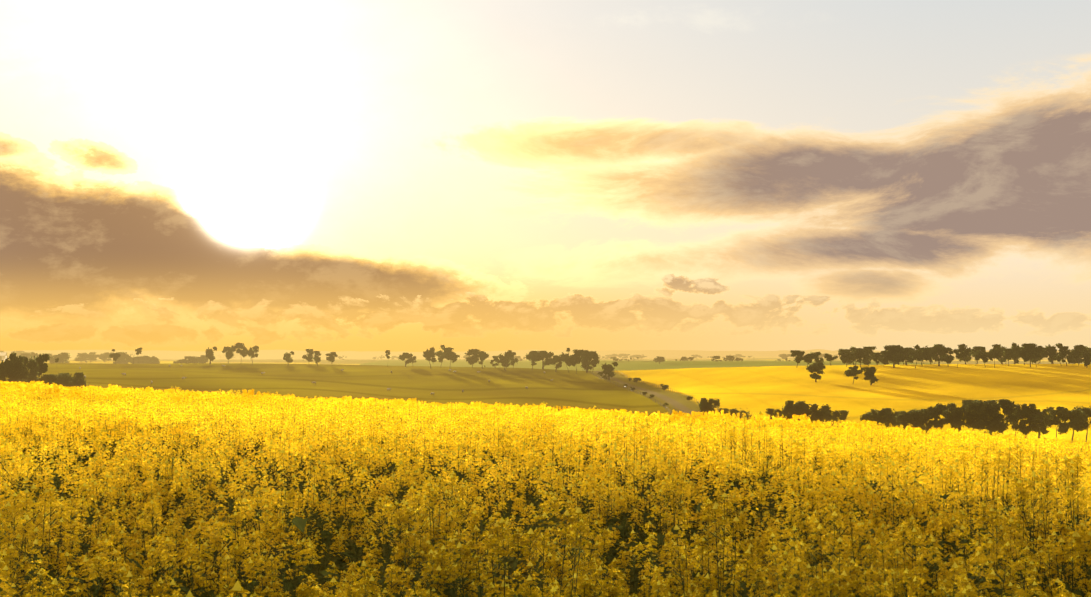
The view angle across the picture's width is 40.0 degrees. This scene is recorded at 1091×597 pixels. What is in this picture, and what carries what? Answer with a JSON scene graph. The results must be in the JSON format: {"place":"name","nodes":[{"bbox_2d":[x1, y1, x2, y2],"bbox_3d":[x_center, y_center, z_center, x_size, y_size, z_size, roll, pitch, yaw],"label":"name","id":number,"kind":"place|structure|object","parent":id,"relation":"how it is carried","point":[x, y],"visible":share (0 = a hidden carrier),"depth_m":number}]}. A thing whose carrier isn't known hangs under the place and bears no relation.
{"place":"outdoors","nodes":[
{"label":"outdoors","id":0,"kind":"place"},
{"bbox_2d":[0,352,7,360],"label":"tree","id":1,"kind":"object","parent":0,"point":[3,356],"depth_m":1289.65},
{"bbox_2d":[0,349,1090,596],"bbox_3d":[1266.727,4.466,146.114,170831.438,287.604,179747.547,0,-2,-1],"label":"ground","id":2,"kind":"structure","parent":0,"point":[752,383],"depth_m":572.29},
{"bbox_2d":[0,358,23,381],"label":"tree","id":3,"kind":"object","parent":2,"relation":"on","point":[7,366],"visible":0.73,"depth_m":281.45},
{"bbox_2d":[6,352,30,380],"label":"tree","id":4,"kind":"object","parent":2,"relation":"on","point":[23,373],"visible":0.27,"depth_m":286.23},
{"bbox_2d":[22,356,39,382],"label":"tree","id":5,"kind":"object","parent":2,"relation":"on","point":[33,366],"visible":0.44,"depth_m":294.28},
{"bbox_2d":[18,374,58,385],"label":"bush","id":6,"kind":"object","parent":2,"relation":"on","point":[45,378],"visible":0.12,"depth_m":247.28},
{"bbox_2d":[34,353,49,376],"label":"tree","id":7,"kind":"object","parent":2,"relation":"on","point":[42,359],"visible":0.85,"depth_m":325.81},
{"bbox_2d":[50,352,70,362],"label":"tree","id":8,"kind":"object","parent":2,"relation":"on","point":[62,356],"visible":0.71,"depth_m":982.30},
{"bbox_2d":[51,372,89,387],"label":"bush","id":9,"kind":"object","parent":2,"relation":"on","point":[66,379],"visible":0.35,"depth_m":248.71},
{"bbox_2d":[76,353,94,362],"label":"tree","id":10,"kind":"object","parent":2,"relation":"on","point":[83,356],"visible":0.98,"depth_m":1151.18},
{"bbox_2d":[90,354,97,361],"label":"tree","id":11,"kind":"object","parent":2,"relation":"on","point":[94,356],"visible":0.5,"depth_m":1159.36},
{"bbox_2d":[97,354,105,361],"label":"tree","id":12,"kind":"object","parent":2,"relation":"on","point":[101,357],"visible":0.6,"depth_m":1164.47},
{"bbox_2d":[109,349,120,360],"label":"tree","id":13,"kind":"object","parent":2,"relation":"on","point":[116,355],"visible":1,"depth_m":734.10},
{"bbox_2d":[113,352,131,363],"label":"tree","id":14,"kind":"object","parent":2,"relation":"on","point":[125,356],"visible":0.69,"depth_m":1010.61},
{"bbox_2d":[130,356,143,363],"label":"tree","id":15,"kind":"object","parent":2,"relation":"on","point":[135,358],"visible":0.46,"depth_m":1033.50},
{"bbox_2d":[135,347,142,363],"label":"tree","id":16,"kind":"object","parent":2,"relation":"on","point":[139,351],"visible":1,"depth_m":747.96},
{"bbox_2d":[140,356,150,362],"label":"tree","id":17,"kind":"object","parent":2,"relation":"on","point":[145,358],"visible":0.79,"depth_m":1026.68},
{"bbox_2d":[149,356,159,363],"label":"tree","id":18,"kind":"object","parent":2,"relation":"on","point":[153,360],"visible":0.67,"depth_m":1011.13},
{"bbox_2d":[173,359,189,362],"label":"tree","id":19,"kind":"object","parent":2,"relation":"on","point":[181,361],"visible":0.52,"depth_m":957.43},
{"bbox_2d":[183,356,196,362],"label":"tree","id":20,"kind":"object","parent":2,"relation":"on","point":[186,358],"visible":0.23,"depth_m":964.07},
{"bbox_2d":[188,357,197,362],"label":"tree","id":21,"kind":"object","parent":2,"relation":"on","point":[192,359],"visible":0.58,"depth_m":961.79},
{"bbox_2d":[197,355,208,362],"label":"tree","id":22,"kind":"object","parent":2,"relation":"on","point":[203,359],"visible":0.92,"depth_m":971.09},
{"bbox_2d":[205,346,216,363],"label":"tree","id":23,"kind":"object","parent":2,"relation":"on","point":[209,354],"visible":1,"depth_m":758.20},
{"bbox_2d":[222,346,235,362],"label":"tree","id":24,"kind":"object","parent":2,"relation":"on","point":[229,353],"visible":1,"depth_m":753.71},
{"bbox_2d":[231,343,246,357],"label":"tree","id":25,"kind":"object","parent":2,"relation":"on","point":[239,346],"visible":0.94,"depth_m":762.89},
{"bbox_2d":[245,345,258,364],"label":"tree","id":26,"kind":"object","parent":2,"relation":"on","point":[251,352],"visible":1,"depth_m":745.98},
{"bbox_2d":[283,351,293,364],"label":"tree","id":27,"kind":"object","parent":2,"relation":"on","point":[287,357],"visible":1,"depth_m":741.31},
{"bbox_2d":[302,349,313,361],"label":"tree","id":28,"kind":"object","parent":2,"relation":"on","point":[309,358],"visible":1,"depth_m":759.88},
{"bbox_2d":[313,351,320,362],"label":"tree","id":29,"kind":"object","parent":2,"relation":"on","point":[317,354],"visible":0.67,"depth_m":754.15},
{"bbox_2d":[325,352,337,362],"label":"tree","id":30,"kind":"object","parent":2,"relation":"on","point":[332,356],"visible":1,"depth_m":739.59},
{"bbox_2d":[385,350,389,366],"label":"tree","id":31,"kind":"object","parent":2,"relation":"on","point":[387,352],"visible":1,"depth_m":741.06},
{"bbox_2d":[398,352,412,366],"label":"tree","id":32,"kind":"object","parent":2,"relation":"on","point":[404,356],"visible":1,"depth_m":749.85},
{"bbox_2d":[410,356,416,363],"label":"tree","id":33,"kind":"object","parent":2,"relation":"on","point":[414,358],"visible":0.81,"depth_m":757.01},
{"bbox_2d":[423,347,435,366],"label":"tree","id":34,"kind":"object","parent":2,"relation":"on","point":[428,355],"visible":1,"depth_m":734.34},
{"bbox_2d":[435,345,444,367],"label":"tree","id":35,"kind":"object","parent":2,"relation":"on","point":[439,355],"visible":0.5,"depth_m":751.25},
{"bbox_2d":[442,347,459,362],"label":"tree","id":36,"kind":"object","parent":2,"relation":"on","point":[450,355],"visible":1,"depth_m":734.30},
{"bbox_2d":[464,349,480,367],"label":"tree","id":37,"kind":"object","parent":2,"relation":"on","point":[473,358],"visible":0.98,"depth_m":754.68},
{"bbox_2d":[478,351,488,368],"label":"tree","id":38,"kind":"object","parent":2,"relation":"on","point":[483,355],"visible":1,"depth_m":745.25},
{"bbox_2d":[490,356,500,367],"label":"tree","id":39,"kind":"object","parent":2,"relation":"on","point":[496,359],"visible":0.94,"depth_m":754.01},
{"bbox_2d":[499,359,509,369],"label":"tree","id":40,"kind":"object","parent":2,"relation":"on","point":[503,364],"visible":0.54,"depth_m":734.81},
{"bbox_2d":[498,350,512,370],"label":"tree","id":41,"kind":"object","parent":2,"relation":"on","point":[507,355],"visible":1,"depth_m":732.48},
{"bbox_2d":[509,352,517,365],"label":"tree","id":42,"kind":"object","parent":2,"relation":"on","point":[513,361],"visible":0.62,"depth_m":753.44},
{"bbox_2d":[526,351,539,369],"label":"tree","id":43,"kind":"object","parent":2,"relation":"on","point":[532,357],"visible":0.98,"depth_m":740.72},
{"bbox_2d":[536,351,553,368],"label":"tree","id":44,"kind":"object","parent":2,"relation":"on","point":[544,354],"visible":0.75,"depth_m":747.92},
{"bbox_2d":[547,355,563,371],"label":"tree","id":45,"kind":"object","parent":2,"relation":"on","point":[555,359],"visible":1,"depth_m":731.79},
{"bbox_2d":[559,348,572,371],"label":"tree","id":46,"kind":"object","parent":2,"relation":"on","point":[566,356],"visible":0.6,"depth_m":735.76},
{"bbox_2d":[566,349,583,373],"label":"tree","id":47,"kind":"object","parent":2,"relation":"on","point":[574,359],"visible":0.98,"depth_m":719.92},
{"bbox_2d":[580,361,592,371],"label":"tree","id":48,"kind":"object","parent":2,"relation":"on","point":[589,366],"visible":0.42,"depth_m":735.82},
{"bbox_2d":[581,350,593,372],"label":"tree","id":49,"kind":"object","parent":2,"relation":"on","point":[586,354],"visible":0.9,"depth_m":731.36},
{"bbox_2d":[589,351,599,371],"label":"tree","id":50,"kind":"object","parent":2,"relation":"on","point":[595,361],"visible":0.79,"depth_m":732.15},
{"bbox_2d":[601,362,617,379],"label":"tree","id":51,"kind":"object","parent":2,"relation":"on","point":[608,369],"visible":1,"depth_m":670.30},
{"bbox_2d":[618,354,629,358],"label":"tree","id":52,"kind":"object","parent":2,"relation":"on","point":[620,355],"visible":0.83,"depth_m":1938.04},
{"bbox_2d":[582,369,696,413],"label":"fence","id":53,"kind":"object","parent":2,"relation":"on","point":[640,392],"visible":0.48,"depth_m":581.64},
{"bbox_2d":[654,356,665,363],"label":"tree","id":54,"kind":"object","parent":2,"relation":"on","point":[658,359],"visible":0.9,"depth_m":1123.68},
{"bbox_2d":[661,384,668,390],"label":"bush","id":55,"kind":"object","parent":2,"relation":"on","point":[665,387],"visible":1,"depth_m":574.20},
{"bbox_2d":[697,398,719,417],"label":"tree","id":56,"kind":"object","parent":2,"relation":"on","point":[704,404],"visible":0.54,"depth_m":395.80},
{"bbox_2d":[717,408,754,419],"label":"tree","id":57,"kind":"object","parent":2,"relation":"on","point":[731,411],"visible":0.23,"depth_m":380.53},
{"bbox_2d":[765,408,790,419],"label":"tree","id":58,"kind":"object","parent":2,"relation":"on","point":[771,412],"visible":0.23,"depth_m":366.29},
{"bbox_2d":[779,354,790,359],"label":"tree","id":59,"kind":"object","parent":2,"relation":"on","point":[783,356],"visible":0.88,"depth_m":1718.23},
{"bbox_2d":[778,400,809,420],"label":"tree","id":60,"kind":"object","parent":2,"relation":"on","point":[797,408],"visible":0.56,"depth_m":365.61},
{"bbox_2d":[790,350,803,367],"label":"tree","id":61,"kind":"object","parent":2,"relation":"on","point":[798,358],"visible":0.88,"depth_m":644.56},
{"bbox_2d":[799,351,813,363],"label":"tree","id":62,"kind":"object","parent":2,"relation":"on","point":[808,358],"visible":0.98,"depth_m":639.68},
{"bbox_2d":[806,362,824,381],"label":"tree","id":63,"kind":"object","parent":2,"relation":"on","point":[819,368],"visible":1,"depth_m":568.16},
{"bbox_2d":[804,404,832,422],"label":"tree","id":64,"kind":"object","parent":2,"relation":"on","point":[815,413],"visible":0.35,"depth_m":364.96},
{"bbox_2d":[813,352,823,363],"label":"tree","id":65,"kind":"object","parent":2,"relation":"on","point":[816,357],"visible":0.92,"depth_m":638.42},
{"bbox_2d":[823,353,837,365],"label":"tree","id":66,"kind":"object","parent":2,"relation":"on","point":[829,357],"visible":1,"depth_m":649.55},
{"bbox_2d":[820,410,848,426],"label":"tree","id":67,"kind":"object","parent":2,"relation":"on","point":[836,414],"visible":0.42,"depth_m":360.99},
{"bbox_2d":[840,349,850,363],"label":"tree","id":68,"kind":"object","parent":2,"relation":"on","point":[844,361],"visible":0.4,"depth_m":655.49},
{"bbox_2d":[838,349,854,366],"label":"tree","id":69,"kind":"object","parent":2,"relation":"on","point":[847,355],"visible":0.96,"depth_m":634.87},
{"bbox_2d":[843,366,861,382],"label":"tree","id":70,"kind":"object","parent":2,"relation":"on","point":[853,371],"visible":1,"depth_m":551.56},
{"bbox_2d":[849,346,857,365],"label":"tree","id":71,"kind":"object","parent":2,"relation":"on","point":[852,349],"visible":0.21,"depth_m":636.85},
{"bbox_2d":[853,348,866,366],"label":"tree","id":72,"kind":"object","parent":2,"relation":"on","point":[859,353],"visible":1,"depth_m":628.08},
{"bbox_2d":[861,353,871,364],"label":"tree","id":73,"kind":"object","parent":2,"relation":"on","point":[865,362],"visible":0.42,"depth_m":679.77},
{"bbox_2d":[861,346,876,365],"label":"tree","id":74,"kind":"object","parent":2,"relation":"on","point":[867,349],"visible":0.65,"depth_m":637.23},
{"bbox_2d":[860,367,878,384],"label":"tree","id":75,"kind":"object","parent":2,"relation":"on","point":[870,372],"visible":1,"depth_m":542.47},
{"bbox_2d":[860,408,894,426],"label":"tree","id":76,"kind":"object","parent":2,"relation":"on","point":[874,415],"visible":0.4,"depth_m":351.00},
{"bbox_2d":[872,353,882,362],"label":"tree","id":77,"kind":"object","parent":2,"relation":"on","point":[875,356],"visible":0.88,"depth_m":641.85},
{"bbox_2d":[877,352,887,363],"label":"tree","id":78,"kind":"object","parent":2,"relation":"on","point":[880,358],"visible":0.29,"depth_m":632.16},
{"bbox_2d":[881,345,904,367],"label":"tree","id":79,"kind":"object","parent":2,"relation":"on","point":[889,353],"visible":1,"depth_m":617.42},
{"bbox_2d":[882,411,905,426],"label":"tree","id":80,"kind":"object","parent":2,"relation":"on","point":[891,418],"visible":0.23,"depth_m":350.12},
{"bbox_2d":[896,347,915,364],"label":"tree","id":81,"kind":"object","parent":2,"relation":"on","point":[907,350],"visible":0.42,"depth_m":629.40},
{"bbox_2d":[893,409,933,429],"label":"tree","id":82,"kind":"object","parent":2,"relation":"on","point":[913,418],"visible":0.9,"depth_m":327.49},
{"bbox_2d":[907,348,924,367],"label":"tree","id":83,"kind":"object","parent":2,"relation":"on","point":[917,354],"visible":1,"depth_m":611.04},
{"bbox_2d":[913,345,931,365],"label":"tree","id":84,"kind":"object","parent":2,"relation":"on","point":[925,351],"visible":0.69,"depth_m":620.52},
{"bbox_2d":[920,409,934,432],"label":"tree","id":85,"kind":"object","parent":2,"relation":"on","point":[929,424],"visible":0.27,"depth_m":348.45},
{"bbox_2d":[929,344,944,365],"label":"tree","id":86,"kind":"object","parent":2,"relation":"on","point":[935,349],"visible":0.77,"depth_m":616.25},
{"bbox_2d":[926,403,956,429],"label":"tree","id":87,"kind":"object","parent":2,"relation":"on","point":[936,413],"visible":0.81,"depth_m":347.63},
{"bbox_2d":[939,347,953,366],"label":"tree","id":88,"kind":"object","parent":2,"relation":"on","point":[947,358],"visible":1,"depth_m":612.22},
{"bbox_2d":[942,407,965,431],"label":"tree","id":89,"kind":"object","parent":2,"relation":"on","point":[955,415],"visible":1,"depth_m":334.78},
{"bbox_2d":[953,349,962,365],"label":"tree","id":90,"kind":"object","parent":2,"relation":"on","point":[957,353],"visible":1,"depth_m":604.10},
{"bbox_2d":[959,349,971,361],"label":"tree","id":91,"kind":"object","parent":2,"relation":"on","point":[968,358],"visible":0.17,"depth_m":642.54},
{"bbox_2d":[957,344,974,363],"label":"tree","id":92,"kind":"object","parent":2,"relation":"on","point":[962,350],"visible":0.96,"depth_m":620.23},
{"bbox_2d":[961,400,983,430],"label":"tree","id":93,"kind":"object","parent":2,"relation":"on","point":[969,418],"visible":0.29,"depth_m":341.82},
{"bbox_2d":[969,346,984,362],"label":"tree","id":94,"kind":"object","parent":2,"relation":"on","point":[977,348],"visible":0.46,"depth_m":629.87},
{"bbox_2d":[974,347,990,364],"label":"tree","id":95,"kind":"object","parent":2,"relation":"on","point":[983,356],"visible":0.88,"depth_m":599.70},
{"bbox_2d":[965,400,1006,435],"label":"tree","id":96,"kind":"object","parent":2,"relation":"on","point":[980,422],"visible":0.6,"depth_m":338.36},
{"bbox_2d":[987,344,1001,367],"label":"tree","id":97,"kind":"object","parent":2,"relation":"on","point":[995,352],"visible":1,"depth_m":595.19},
{"bbox_2d":[979,399,1019,434],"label":"tree","id":98,"kind":"object","parent":2,"relation":"on","point":[1007,406],"visible":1,"depth_m":330.74},
{"bbox_2d":[997,347,1007,363],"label":"tree","id":99,"kind":"object","parent":2,"relation":"on","point":[1002,353],"visible":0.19,"depth_m":613.41},
{"bbox_2d":[1003,348,1018,365],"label":"tree","id":100,"kind":"object","parent":2,"relation":"on","point":[1009,351],"visible":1,"depth_m":602.67},
{"bbox_2d":[1004,414,1022,435],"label":"tree","id":101,"kind":"object","parent":2,"relation":"on","point":[1015,426],"visible":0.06,"depth_m":346.42},
{"bbox_2d":[1010,342,1020,363],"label":"tree","id":102,"kind":"object","parent":2,"relation":"on","point":[1015,347],"visible":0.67,"depth_m":611.36},
{"bbox_2d":[1012,356,1019,363],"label":"tree","id":103,"kind":"object","parent":2,"relation":"on","point":[1015,359],"visible":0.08,"depth_m":644.29},
{"bbox_2d":[1012,403,1040,437],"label":"tree","id":104,"kind":"object","parent":2,"relation":"on","point":[1024,411],"visible":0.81,"depth_m":341.97},
{"bbox_2d":[1017,343,1043,366],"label":"tree","id":105,"kind":"object","parent":2,"relation":"on","point":[1026,351],"visible":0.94,"depth_m":590.19},
{"bbox_2d":[1031,348,1040,366],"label":"tree","id":106,"kind":"object","parent":2,"relation":"on","point":[1037,351],"visible":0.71,"depth_m":589.64},
{"bbox_2d":[1027,409,1049,437],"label":"tree","id":107,"kind":"object","parent":2,"relation":"on","point":[1040,426],"visible":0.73,"depth_m":341.89},
{"bbox_2d":[1031,347,1046,363],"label":"tree","id":108,"kind":"object","parent":2,"relation":"on","point":[1035,361],"visible":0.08,"depth_m":624.66},
{"bbox_2d":[1044,343,1062,363],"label":"tree","id":109,"kind":"object","parent":2,"relation":"on","point":[1051,352],"visible":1,"depth_m":605.47},
{"bbox_2d":[1043,406,1067,440],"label":"tree","id":110,"kind":"object","parent":2,"relation":"on","point":[1051,418],"visible":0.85,"depth_m":320.32},
{"bbox_2d":[1055,354,1065,363],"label":"tree","id":111,"kind":"object","parent":2,"relation":"on","point":[1058,358],"visible":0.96,"depth_m":591.38},
{"bbox_2d":[1058,346,1072,365],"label":"tree","id":112,"kind":"object","parent":2,"relation":"on","point":[1066,351],"visible":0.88,"depth_m":592.24},
{"bbox_2d":[1068,351,1076,363],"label":"tree","id":113,"kind":"object","parent":2,"relation":"on","point":[1072,355],"visible":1,"depth_m":587.98},
{"bbox_2d":[1056,408,1089,442],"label":"tree","id":114,"kind":"object","parent":2,"relation":"on","point":[1076,417],"visible":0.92,"depth_m":318.42},
{"bbox_2d":[1067,351,1083,363],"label":"tree","id":115,"kind":"object","parent":2,"relation":"on","point":[1080,360],"visible":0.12,"depth_m":639.06},
{"bbox_2d":[1070,346,1086,363],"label":"tree","id":116,"kind":"object","parent":2,"relation":"on","point":[1074,361],"visible":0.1,"depth_m":629.14},
{"bbox_2d":[1072,345,1087,365],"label":"tree","id":117,"kind":"object","parent":2,"relation":"on","point":[1078,349],"visible":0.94,"depth_m":591.77},
{"bbox_2d":[1074,406,1090,441],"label":"tree","id":118,"kind":"object","parent":2,"relation":"on","point":[1086,410],"visible":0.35,"depth_m":324.36},
{"bbox_2d":[1082,353,1090,367],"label":"tree","id":119,"kind":"object","parent":2,"relation":"on","point":[1086,356],"visible":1,"depth_m":578.54},
{"bbox_2d":[0,0,1090,351],"label":"sky","id":120,"kind":"structure","parent":0,"point":[176,175]}
]}

